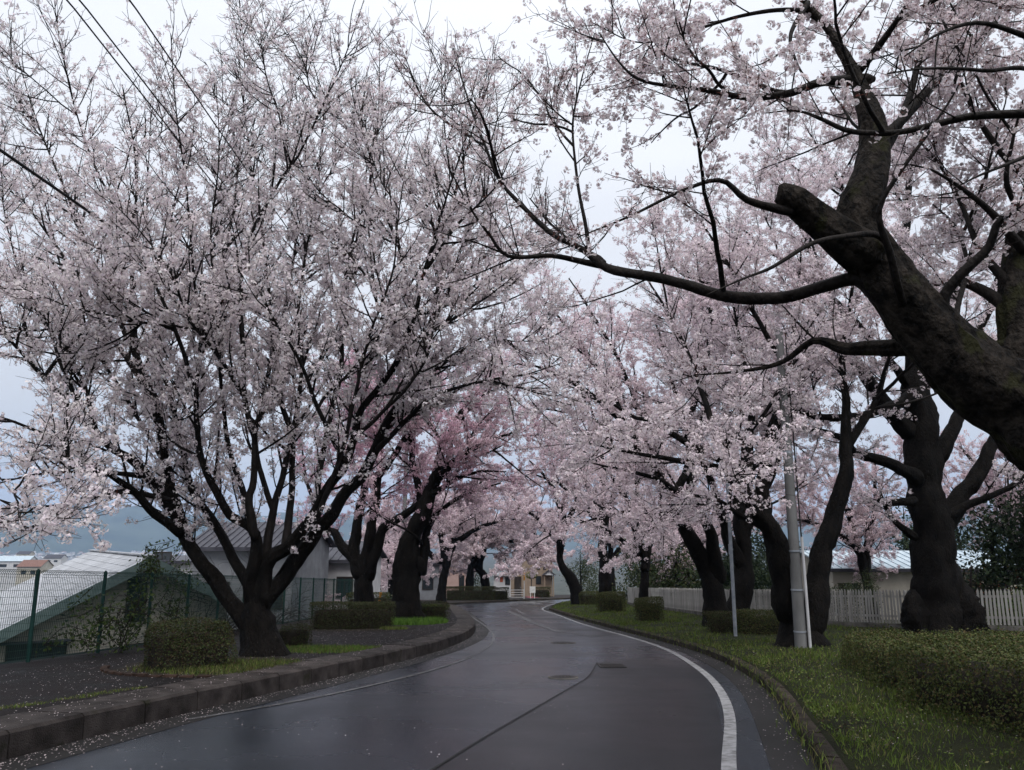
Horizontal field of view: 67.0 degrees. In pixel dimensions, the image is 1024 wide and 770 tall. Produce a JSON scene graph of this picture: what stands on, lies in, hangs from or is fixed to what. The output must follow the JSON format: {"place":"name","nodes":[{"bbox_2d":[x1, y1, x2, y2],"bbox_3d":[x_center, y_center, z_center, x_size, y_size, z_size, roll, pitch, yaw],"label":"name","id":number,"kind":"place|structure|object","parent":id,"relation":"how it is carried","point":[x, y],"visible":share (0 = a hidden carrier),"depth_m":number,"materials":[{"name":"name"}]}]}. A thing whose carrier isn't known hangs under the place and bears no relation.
{"place":"outdoors","nodes":[
{"label":"outdoors","id":0,"kind":"place"},
{"bbox_2d":[0,603,456,715],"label":"pavement","id":1,"kind":"structure","parent":0,"point":[64,667],"depth_m":12.56,"materials":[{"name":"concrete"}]},
{"bbox_2d":[100,665,211,677],"bbox_3d":[-5.802,4.527,12.086,2.701,0.162,0.609,-7,-13,30],"label":"brick edging","id":2,"kind":"object","parent":1,"relation":"on","point":[104,669],"visible":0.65,"depth_m":11.71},
{"bbox_2d":[0,569,380,663],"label":"fence","id":3,"kind":"object","parent":1,"relation":"on","point":[30,638],"visible":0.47,"depth_m":16.27,"materials":[{"name":"green metal"}]},
{"bbox_2d":[35,555,207,657],"bbox_3d":[-7.854,4.833,16.193,1.691,2.492,4.008,-2,-12,10],"label":"climbing plant","id":4,"kind":"object","parent":3,"relation":"attached to","point":[134,612],"visible":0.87,"depth_m":15.81,"materials":[{"name":"green plant"}]},
{"bbox_2d":[129,537,211,612],"bbox_3d":[-9.304,5.168,21.139,2.354,2.064,1.454,-7,-14,33],"label":"climbing plant","id":5,"kind":"object","parent":3,"relation":"attached to","point":[148,565],"visible":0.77,"depth_m":21.15,"materials":[{"name":"green plant"}]},
{"bbox_2d":[103,656,308,677],"bbox_3d":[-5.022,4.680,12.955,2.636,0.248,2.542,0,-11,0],"label":"grass","id":6,"kind":"structure","parent":1,"relation":"on","point":[245,667],"depth_m":12.60,"materials":[{"name":"green plant"}]},
{"bbox_2d":[139,611,237,671],"bbox_3d":[-5.419,4.299,13.026,1.098,0.973,1.669,-8,-14,35],"label":"shrub","id":7,"kind":"object","parent":6,"relation":"on","point":[181,649],"visible":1,"depth_m":12.71,"materials":[{"name":"green plant"}]},
{"bbox_2d":[0,0,613,656],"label":"cherry tree","id":8,"kind":"object","parent":6,"relation":"in","point":[214,308],"visible":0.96,"depth_m":15.75,"materials":[{"name":"pink plant"}]},
{"bbox_2d":[121,544,294,643],"bbox_3d":[-9.083,6.673,22.622,5.358,4.027,4.950,7,-13,-30],"label":"bare shrub","id":9,"kind":"object","parent":1,"relation":"on","point":[233,630],"visible":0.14,"depth_m":22.01,"materials":[{"name":"green plant"}]},
{"bbox_2d":[227,581,314,627],"bbox_3d":[-8.792,8.393,27.771,3.868,3.241,4.517,5,-12,-23],"label":"bare shrub","id":10,"kind":"object","parent":1,"relation":"on","point":[293,614],"visible":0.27,"depth_m":27.71,"materials":[{"name":"brown plant"}]},
{"bbox_2d":[279,619,312,645],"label":"shrub","id":11,"kind":"object","parent":1,"relation":"on","point":[291,636],"visible":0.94,"depth_m":17.73,"materials":[{"name":"green plant"}]},
{"bbox_2d":[286,643,381,653],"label":"grass","id":12,"kind":"structure","parent":1,"relation":"on","point":[322,648],"depth_m":16.47,"materials":[{"name":"green plant"}]},
{"bbox_2d":[294,628,415,630],"bbox_3d":[-4.976,7.646,24.236,3.972,0.127,2.309,0,-11,0],"label":"soil bed","id":13,"kind":"object","parent":1,"relation":"on","point":[365,629],"visible":0.44,"depth_m":24.01,"materials":[{"name":"brown soil"}]},
{"bbox_2d":[308,601,396,629],"bbox_3d":[-5.075,7.321,24.639,2.781,0.936,0.951,4,-12,-19],"label":"hedge","id":14,"kind":"object","parent":13,"relation":"on","point":[325,618],"visible":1,"depth_m":24.37,"materials":[{"name":"green plant"}]},
{"bbox_2d":[345,592,390,608],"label":"hedge","id":15,"kind":"object","parent":1,"relation":"on","point":[385,594],"visible":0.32,"depth_m":35.85,"materials":[{"name":"green plant"}]},
{"bbox_2d":[273,322,535,608],"bbox_3d":[-4.536,3.574,31.538,11.030,12.077,8.400,0,-11,0],"label":"cherry tree","id":16,"kind":"object","parent":1,"relation":"on","point":[363,566],"visible":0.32,"depth_m":30.62,"materials":[{"name":"pink plant"}]},
{"bbox_2d":[321,335,566,618],"bbox_3d":[-3.286,3.306,30.516,9.928,12.156,8.163,-8,-14,34],"label":"cherry tree","id":17,"kind":"object","parent":1,"relation":"on","point":[409,566],"visible":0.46,"depth_m":30.34,"materials":[{"name":"pink plant"}]},
{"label":"soil bed","id":18,"kind":"structure","parent":1,"relation":"on","visible":0},
{"bbox_2d":[391,615,448,625],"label":"grass","id":19,"kind":"structure","parent":18,"relation":"on","point":[417,621],"depth_m":27.47,"materials":[{"name":"green plant"}]},
{"bbox_2d":[421,601,450,619],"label":"shrub","id":20,"kind":"object","parent":18,"relation":"on","point":[433,610],"visible":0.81,"depth_m":30.77,"materials":[{"name":"green plant"}]},
{"bbox_2d":[24,599,774,769],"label":"road","id":21,"kind":"structure","parent":0,"point":[441,713],"depth_m":9.69,"materials":[{"name":"grey asphalt"}]},
{"bbox_2d":[0,603,475,760],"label":"kerb","id":22,"kind":"structure","parent":21,"relation":"on","point":[40,729],"depth_m":10.09,"materials":[{"name":"concrete"}]},
{"bbox_2d":[0,604,488,769],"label":"gutter","id":23,"kind":"object","parent":21,"relation":"on","point":[87,744],"visible":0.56,"depth_m":9.67,"materials":[{"name":"concrete"}]},
{"bbox_2d":[188,617,494,718],"bbox_3d":[-2.450,10.335,33.673,3.646,2.748,49.959,0,-11,-1],"label":"edge line","id":24,"kind":"object","parent":21,"relation":"on","point":[491,642],"visible":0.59,"depth_m":12.87,"materials":[{"name":"paint"}]},
{"bbox_2d":[446,598,569,604],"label":"kerb","id":25,"kind":"structure","parent":21,"relation":"on","point":[454,603],"depth_m":75.02,"materials":[{"name":"concrete"}]},
{"bbox_2d":[0,624,1016,769],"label":"fallen petals","id":26,"kind":"object","parent":21,"relation":"on","point":[308,688],"visible":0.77,"depth_m":10.38,"materials":[{"name":"pink plant"}]},
{"bbox_2d":[507,611,562,632],"bbox_3d":[0.662,11.329,37.517,0.430,1.239,22.596,1,-11,-5],"label":"worn strip","id":27,"kind":"object","parent":21,"relation":"on","point":[536,623],"visible":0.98,"depth_m":32.80,"materials":[{"name":"paint"}]},
{"bbox_2d":[509,604,615,637],"bbox_3d":[1.233,13.436,45.653,2.709,2.455,44.635,0,-11,-2],"label":"road patch","id":28,"kind":"object","parent":21,"relation":"on","point":[537,614],"visible":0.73,"depth_m":33.76,"materials":[{"name":"grey asphalt"}]},
{"bbox_2d":[434,658,721,769],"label":"road patch","id":29,"kind":"object","parent":21,"relation":"on","point":[661,714],"visible":1,"depth_m":8.86,"materials":[{"name":"grey asphalt"}]},
{"bbox_2d":[430,662,597,769],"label":"tar seam","id":30,"kind":"object","parent":29,"relation":"on","point":[449,758],"visible":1,"depth_m":8.95,"materials":[{"name":"black asphalt"}]},
{"bbox_2d":[542,604,736,769],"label":"edge line","id":31,"kind":"object","parent":21,"relation":"on","point":[728,760],"visible":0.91,"depth_m":9.64,"materials":[{"name":"paint"}]},
{"bbox_2d":[544,604,818,769],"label":"gutter","id":32,"kind":"object","parent":21,"relation":"on","point":[760,699],"visible":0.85,"depth_m":9.59,"materials":[{"name":"concrete"}]},
{"bbox_2d":[572,614,843,769],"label":"curb","id":33,"kind":"structure","parent":21,"relation":"on","point":[796,718],"depth_m":9.46,"materials":[{"name":"grey concrete"}]},
{"bbox_2d":[383,595,626,602],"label":"pavement","id":34,"kind":"structure","parent":0,"point":[526,597],"depth_m":84.89,"materials":[{"name":"concrete"}]},
{"bbox_2d":[346,494,439,599],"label":"cherry tree","id":35,"kind":"object","parent":34,"relation":"on","point":[426,578],"visible":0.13,"depth_m":68.31,"materials":[{"name":"pink plant"}]},
{"bbox_2d":[446,586,495,599],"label":"hedge","id":36,"kind":"object","parent":34,"relation":"on","point":[472,594],"visible":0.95,"depth_m":74.94,"materials":[{"name":"green plant"}]},
{"bbox_2d":[489,587,509,599],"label":"hedge","id":37,"kind":"object","parent":34,"relation":"on","point":[501,594],"visible":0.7,"depth_m":77.23,"materials":[{"name":"green plant"}]},
{"bbox_2d":[432,474,569,589],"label":"cherry tree","id":38,"kind":"object","parent":34,"relation":"on","point":[484,575],"visible":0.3,"depth_m":77.37,"materials":[{"name":"pink plant"}]},
{"bbox_2d":[494,573,510,596],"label":"shop hut","id":39,"kind":"object","parent":34,"relation":"on","point":[504,581],"visible":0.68,"depth_m":92.15,"materials":[{"name":"paint"}]},
{"bbox_2d":[532,586,550,596],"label":"hedge","id":40,"kind":"object","parent":34,"relation":"on","point":[542,593],"visible":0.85,"depth_m":92.56,"materials":[{"name":"green plant"}]},
{"bbox_2d":[0,504,1019,552],"bbox_3d":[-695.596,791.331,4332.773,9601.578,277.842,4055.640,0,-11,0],"label":"hills","id":41,"kind":"structure","parent":0,"point":[120,536],"depth_m":4433.89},
{"bbox_2d":[1,551,1022,625],"bbox_3d":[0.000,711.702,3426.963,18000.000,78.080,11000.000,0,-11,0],"label":"ground","id":42,"kind":"structure","parent":0,"point":[560,585],"depth_m":1499.07,"materials":[{"name":"grey"}]},
{"bbox_2d":[0,556,37,591],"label":"house","id":43,"kind":"structure","parent":42,"relation":"on","point":[9,562],"depth_m":409.12,"materials":[{"name":"white metal"}]},
{"bbox_2d":[15,560,53,584],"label":"house","id":44,"kind":"structure","parent":42,"relation":"on","point":[34,565],"depth_m":322.01,"materials":[{"name":"metal"}]},
{"bbox_2d":[44,554,67,567],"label":"house","id":45,"kind":"structure","parent":42,"relation":"on","point":[55,560],"depth_m":605.72,"materials":[{"name":"metal"}]},
{"bbox_2d":[0,550,186,560],"bbox_3d":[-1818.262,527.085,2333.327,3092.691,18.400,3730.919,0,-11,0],"label":"town","id":46,"kind":"object","parent":42,"relation":"on","point":[38,556],"visible":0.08,"depth_m":3344.10},
{"bbox_2d":[0,549,225,661],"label":"gabled house","id":47,"kind":"structure","parent":42,"relation":"on","point":[103,562],"depth_m":22.08,"materials":[{"name":"metal"}]},
{"bbox_2d":[4,641,66,661],"bbox_3d":[-12.637,7.110,20.556,1.400,0.577,0.090,8,-14,-33],"label":"window","id":48,"kind":"structure","parent":47,"relation":"in","point":[22,655],"depth_m":20.52,"materials":[{"name":"black glass"}]},
{"bbox_2d":[125,577,147,621],"bbox_3d":[-10.720,6.096,22.078,0.520,1.265,0.090,8,-14,-33],"label":"window","id":49,"kind":"structure","parent":47,"relation":"in","point":[133,581],"depth_m":22.09,"materials":[{"name":"black glass"}]},
{"bbox_2d":[155,552,192,574],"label":"house","id":50,"kind":"structure","parent":42,"relation":"on","point":[177,562],"depth_m":50.75,"materials":[{"name":"metal"}]},
{"bbox_2d":[182,521,335,628],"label":"house","id":51,"kind":"structure","parent":42,"relation":"on","point":[315,564],"depth_m":36.80,"materials":[{"name":"plaster"},{"name":"metal"},{"name":"glass"}]},
{"bbox_2d":[327,540,387,608],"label":"house","id":52,"kind":"structure","parent":42,"relation":"on","point":[339,567],"depth_m":42.84,"materials":[{"name":"plaster"},{"name":"metal"},{"name":"glass"}]},
{"bbox_2d":[336,577,352,597],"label":"window","id":53,"kind":"structure","parent":52,"relation":"in","point":[338,578],"depth_m":42.63,"materials":[{"name":"grey glass"}]},
{"bbox_2d":[402,423,407,533],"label":"utility pole","id":54,"kind":"object","parent":42,"relation":"on","point":[404,501],"visible":0.12,"depth_m":51.40,"materials":[{"name":"concrete"}]},
{"bbox_2d":[0,148,379,399],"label":"overhead cable","id":55,"kind":"object","parent":54,"relation":"attached to","point":[9,156],"visible":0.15,"depth_m":13.16,"materials":[{"name":"rubber"}]},
{"bbox_2d":[66,0,335,329],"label":"overhead cable","id":56,"kind":"object","parent":54,"relation":"attached to","point":[80,16],"visible":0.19,"depth_m":13.82,"materials":[{"name":"rubber"}]},
{"bbox_2d":[79,0,355,342],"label":"overhead cable","id":57,"kind":"object","parent":54,"relation":"attached to","point":[86,8],"visible":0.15,"depth_m":13.73,"materials":[{"name":"rubber"}]},
{"bbox_2d":[129,0,384,357],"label":"overhead cable","id":58,"kind":"object","parent":54,"relation":"attached to","point":[130,1],"visible":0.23,"depth_m":14.09,"materials":[{"name":"rubber"}]},
{"bbox_2d":[419,553,441,599],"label":"house","id":59,"kind":"structure","parent":42,"relation":"on","point":[427,592],"depth_m":77.52,"materials":[{"name":"paint"}]},
{"bbox_2d":[446,555,465,597],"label":"house","id":60,"kind":"structure","parent":42,"relation":"on","point":[453,580],"depth_m":89.31,"materials":[{"name":"paint"}]},
{"bbox_2d":[380,445,539,602],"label":"cherry tree","id":61,"kind":"object","parent":42,"relation":"on","point":[457,533],"visible":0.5,"depth_m":62.98,"materials":[{"name":"pink plant"}]},
{"bbox_2d":[436,472,534,589],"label":"cherry tree","id":62,"kind":"object","parent":42,"relation":"on","point":[476,548],"visible":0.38,"depth_m":76.50,"materials":[{"name":"pink plant"}]},
{"bbox_2d":[510,548,555,595],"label":"beige house","id":63,"kind":"structure","parent":42,"relation":"on","point":[543,578],"depth_m":100.91,"materials":[{"name":"paint"}]},
{"bbox_2d":[494,497,574,564],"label":"cherry tree","id":64,"kind":"object","parent":42,"relation":"on","point":[549,528],"visible":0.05,"depth_m":109.48,"materials":[{"name":"pink plant"}]},
{"bbox_2d":[559,549,598,595],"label":"evergreen tree","id":65,"kind":"object","parent":42,"relation":"on","point":[584,577],"visible":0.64,"depth_m":106.62,"materials":[{"name":"green plant"}]},
{"bbox_2d":[630,463,761,588],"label":"tree","id":66,"kind":"object","parent":42,"relation":"on","point":[703,538],"visible":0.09,"depth_m":53.51,"materials":[{"name":"plant"}]},
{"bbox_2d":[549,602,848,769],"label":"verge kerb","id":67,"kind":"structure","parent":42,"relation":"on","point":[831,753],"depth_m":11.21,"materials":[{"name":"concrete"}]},
{"bbox_2d":[693,529,771,608],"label":"evergreen tree","id":68,"kind":"object","parent":42,"relation":"on","point":[759,584],"visible":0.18,"depth_m":45.39,"materials":[{"name":"green plant"}]},
{"bbox_2d":[751,515,809,607],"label":"evergreen tree","id":69,"kind":"object","parent":42,"relation":"on","point":[760,543],"visible":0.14,"depth_m":60.46,"materials":[{"name":"green plant"}]},
{"bbox_2d":[773,434,909,619],"bbox_3d":[16.247,6.659,37.310,9.119,8.935,6.598,6,-13,-26],"label":"cherry tree","id":70,"kind":"object","parent":42,"relation":"on","point":[862,556],"visible":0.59,"depth_m":36.85,"materials":[{"name":"pink plant"}]},
{"bbox_2d":[849,567,883,622],"bbox_3d":[14.411,8.774,31.348,1.376,2.733,1.368,-2,-12,11],"label":"garden shrub","id":71,"kind":"object","parent":42,"relation":"on","point":[869,583],"visible":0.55,"depth_m":31.38,"materials":[{"name":"green plant"}]},
{"bbox_2d":[800,550,1015,619],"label":"house","id":72,"kind":"structure","parent":42,"relation":"on","point":[843,574],"depth_m":39.84,"materials":[{"name":"white paint"}]},
{"bbox_2d":[872,487,981,550],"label":"evergreen tree","id":73,"kind":"object","parent":42,"relation":"on","point":[904,545],"visible":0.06,"depth_m":49.93,"materials":[{"name":"green plant"}]},
{"bbox_2d":[889,484,1021,587],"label":"evergreen tree","id":74,"kind":"object","parent":42,"relation":"on","point":[958,533],"visible":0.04,"depth_m":58.68,"materials":[{"name":"green plant"}]},
{"bbox_2d":[891,429,1023,582],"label":"cherry tree","id":75,"kind":"object","parent":42,"relation":"on","point":[988,481],"visible":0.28,"depth_m":33.83,"materials":[{"name":"pink plant"}]},
{"bbox_2d":[893,560,1023,625],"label":"bare tree","id":76,"kind":"object","parent":42,"relation":"on","point":[971,579],"visible":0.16,"depth_m":26.93,"materials":[{"name":"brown plant"}]},
{"bbox_2d":[956,497,1023,625],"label":"evergreen tree","id":77,"kind":"object","parent":42,"relation":"on","point":[1002,562],"visible":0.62,"depth_m":29.28,"materials":[{"name":"green plant"}]},
{"bbox_2d":[973,472,1023,572],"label":"evergreen tree","id":78,"kind":"object","parent":42,"relation":"on","point":[1014,519],"visible":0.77,"depth_m":29.37,"materials":[{"name":"green plant"}]},
{"bbox_2d":[985,584,1023,625],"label":"garden shrub","id":79,"kind":"object","parent":42,"relation":"on","point":[1009,608],"visible":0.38,"depth_m":25.07,"materials":[{"name":"green plant"}]},
{"bbox_2d":[0,0,1023,518],"label":"sky","id":80,"kind":"structure","parent":0,"point":[675,152],"materials":[{"name":"white"}]},
{"bbox_2d":[551,597,1023,769],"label":"verge","id":81,"kind":"structure","parent":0,"point":[957,745],"depth_m":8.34,"materials":[{"name":"green plant"}]},
{"bbox_2d":[494,403,616,604],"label":"cherry tree","id":82,"kind":"object","parent":81,"relation":"on","point":[568,574],"visible":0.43,"depth_m":58.78,"materials":[{"name":"pink plant"}]},
{"bbox_2d":[578,591,598,604],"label":"clipped bush","id":83,"kind":"object","parent":81,"relation":"on","point":[589,597],"visible":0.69,"depth_m":56.72,"materials":[{"name":"green plant"}]},
{"bbox_2d":[566,485,650,595],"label":"cherry tree","id":84,"kind":"object","parent":81,"relation":"on","point":[611,553],"visible":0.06,"depth_m":85.42,"materials":[{"name":"pink plant"}]},
{"bbox_2d":[514,381,705,606],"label":"cherry tree","id":85,"kind":"object","parent":81,"relation":"on","point":[604,579],"visible":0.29,"depth_m":48.99,"materials":[{"name":"pink plant"}]},
{"bbox_2d":[595,591,626,611],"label":"clipped bush","id":86,"kind":"object","parent":81,"relation":"on","point":[610,602],"visible":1,"depth_m":42.35,"materials":[{"name":"green plant"}]},
{"bbox_2d":[557,357,685,610],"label":"cherry tree","id":87,"kind":"object","parent":81,"relation":"on","point":[643,556],"visible":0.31,"depth_m":40.43,"materials":[{"name":"pink plant"}]},
{"bbox_2d":[618,540,653,587],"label":"evergreen tree","id":88,"kind":"object","parent":81,"relation":"on","point":[630,572],"visible":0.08,"depth_m":75.43,"materials":[{"name":"green plant"}]},
{"bbox_2d":[461,210,821,626],"bbox_3d":[5.446,0.543,28.460,14.007,16.530,9.328,9,-15,-39],"label":"cherry tree","id":89,"kind":"object","parent":81,"relation":"on","point":[709,564],"visible":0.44,"depth_m":27.65,"materials":[{"name":"pink plant"}]},
{"bbox_2d":[633,596,664,621],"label":"clipped bush","id":90,"kind":"object","parent":81,"relation":"on","point":[648,609],"visible":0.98,"depth_m":31.68,"materials":[{"name":"green plant"}]},
{"bbox_2d":[611,529,695,602],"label":"evergreen tree","id":91,"kind":"object","parent":81,"relation":"on","point":[637,584],"visible":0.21,"depth_m":61.18,"materials":[{"name":"green plant"}]},
{"bbox_2d":[635,537,701,607],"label":"evergreen tree","id":92,"kind":"object","parent":81,"relation":"on","point":[682,582],"visible":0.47,"depth_m":49.82,"materials":[{"name":"green plant"}]},
{"bbox_2d":[365,0,1023,470],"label":"cherry tree","id":93,"kind":"object","parent":81,"relation":"on","point":[971,374],"visible":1,"depth_m":6.71,"materials":[{"name":"pink plant"}]},
{"bbox_2d":[702,610,753,633],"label":"clipped bush","id":94,"kind":"object","parent":81,"relation":"on","point":[719,624],"visible":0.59,"depth_m":23.87,"materials":[{"name":"green plant"}]},
{"bbox_2d":[726,483,736,635],"bbox_3d":[6.423,5.178,22.682,0.117,4.590,0.220,0,-11,0],"label":"steel pole","id":95,"kind":"object","parent":81,"relation":"on","point":[730,548],"visible":0.76,"depth_m":22.54,"materials":[{"name":"grey metal"}]},
{"bbox_2d":[518,173,996,647],"bbox_3d":[6.959,0.073,18.731,14.168,12.616,6.428,5,-12,-25],"label":"cherry tree","id":96,"kind":"object","parent":81,"relation":"on","point":[757,500],"visible":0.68,"depth_m":18.87,"materials":[{"name":"pink plant"}]},
{"bbox_2d":[736,608,779,634],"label":"clipped bush","id":97,"kind":"object","parent":81,"relation":"on","point":[764,623],"visible":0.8,"depth_m":23.02,"materials":[{"name":"green plant"}]},
{"bbox_2d":[626,206,904,610],"bbox_3d":[10.255,0.868,32.236,11.209,17.685,8.110,3,-12,-15],"label":"cherry tree","id":98,"kind":"object","parent":81,"relation":"on","point":[744,577],"visible":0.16,"depth_m":31.17,"materials":[{"name":"pink plant"}]},
{"bbox_2d":[775,329,811,647],"bbox_3d":[6.799,2.524,18.837,0.347,8.000,0.310,0,-11,0],"label":"utility pole","id":99,"kind":"object","parent":81,"relation":"on","point":[799,625],"visible":0.83,"depth_m":18.51,"materials":[{"name":"concrete"}]},
{"bbox_2d":[627,587,1023,630],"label":"picket fence","id":100,"kind":"object","parent":81,"relation":"on","point":[688,600],"visible":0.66,"depth_m":26.13,"materials":[{"name":"painted wood"}]},
{"bbox_2d":[639,72,1023,634],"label":"cherry tree","id":101,"kind":"object","parent":81,"relation":"on","point":[939,595],"visible":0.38,"depth_m":22.44,"materials":[{"name":"pink plant"}]},
{"bbox_2d":[828,578,867,621],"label":"garden shrub","id":102,"kind":"object","parent":81,"relation":"on","point":[845,587],"visible":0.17,"depth_m":29.27,"materials":[{"name":"green plant"}]},
{"bbox_2d":[841,622,1004,691],"bbox_3d":[6.511,4.381,12.678,1.729,1.001,5.256,-3,-12,14],"label":"hedge","id":103,"kind":"object","parent":81,"relation":"on","point":[871,656],"visible":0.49,"depth_m":12.55,"materials":[{"name":"green plant"}]},
{"bbox_2d":[888,629,1023,738],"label":"hedge","id":104,"kind":"object","parent":81,"relation":"on","point":[990,685],"visible":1,"depth_m":8.76,"materials":[{"name":"green plant"}]},
{"bbox_2d":[931,623,1023,660],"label":"hedge","id":105,"kind":"object","parent":81,"relation":"on","point":[1013,635],"visible":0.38,"depth_m":11.92,"materials":[{"name":"green plant"}]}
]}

